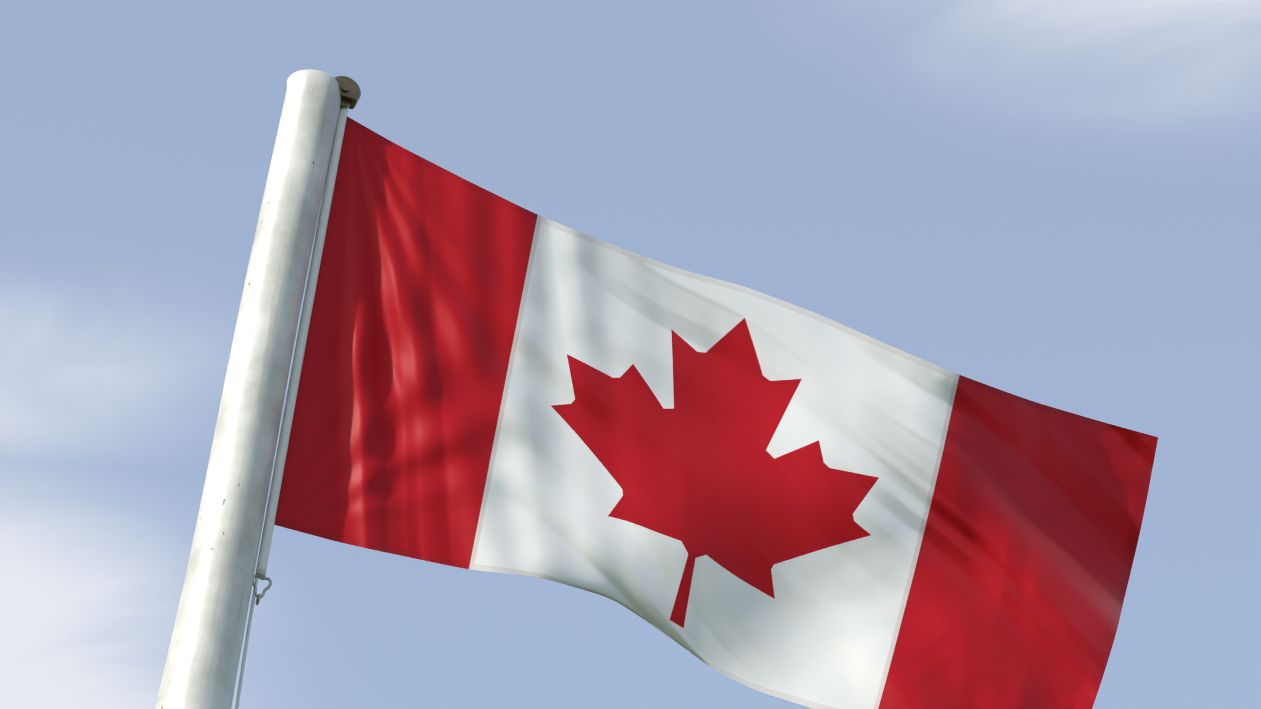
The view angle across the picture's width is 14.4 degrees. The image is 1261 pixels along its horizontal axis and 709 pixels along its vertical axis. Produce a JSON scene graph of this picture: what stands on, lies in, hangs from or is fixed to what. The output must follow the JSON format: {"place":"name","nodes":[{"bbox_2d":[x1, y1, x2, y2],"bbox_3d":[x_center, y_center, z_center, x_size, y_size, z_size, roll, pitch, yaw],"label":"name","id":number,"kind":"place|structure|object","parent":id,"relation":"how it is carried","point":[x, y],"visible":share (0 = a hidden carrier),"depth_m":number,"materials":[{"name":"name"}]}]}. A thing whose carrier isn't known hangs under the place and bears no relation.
{"place":"outdoors","nodes":[
{"label":"outdoors","id":0,"kind":"place"},
{"bbox_2d":[0,0,1260,708],"label":"sky","id":1,"kind":"structure","parent":0,"point":[1052,203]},
{"label":"ground","id":2,"kind":"structure","parent":0,"visible":0},
{"bbox_2d":[155,69,340,708],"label":"flag pole","id":3,"kind":"object","parent":2,"relation":"on","point":[202,662],"visible":0.98,"depth_m":9.31,"materials":[{"name":"metal"}]},
{"bbox_2d":[235,577,258,708],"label":"halyard line","id":4,"kind":"object","parent":3,"relation":"hanging from","point":[245,648],"visible":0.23,"depth_m":9.12,"materials":[{"name":"grey fabric"}]},
{"bbox_2d":[252,574,271,604],"bbox_3d":[-0.682,0.434,9.190,0.036,0.061,0.020,32,-39,-33],"label":"snap hook","id":5,"kind":"object","parent":4,"relation":"attached to","point":[258,596],"visible":0.96,"depth_m":9.19,"materials":[{"name":"metal"}]},
{"bbox_2d":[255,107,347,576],"bbox_3d":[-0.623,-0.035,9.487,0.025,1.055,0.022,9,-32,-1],"label":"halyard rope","id":6,"kind":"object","parent":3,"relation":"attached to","point":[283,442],"visible":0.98,"depth_m":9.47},
{"bbox_2d":[334,76,360,108],"bbox_3d":[-0.578,-0.517,9.766,0.099,0.064,0.044,16,-33,-12],"label":"pulley","id":7,"kind":"object","parent":3,"relation":"attached to","point":[350,91],"visible":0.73,"depth_m":9.76,"materials":[{"name":"grey metal"}]},
{"bbox_2d":[274,116,1157,708],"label":"canadian flag","id":8,"kind":"object","parent":3,"relation":"attached to","point":[770,494],"visible":1,"depth_m":9.63,"materials":[{"name":"fabric"}]}
]}

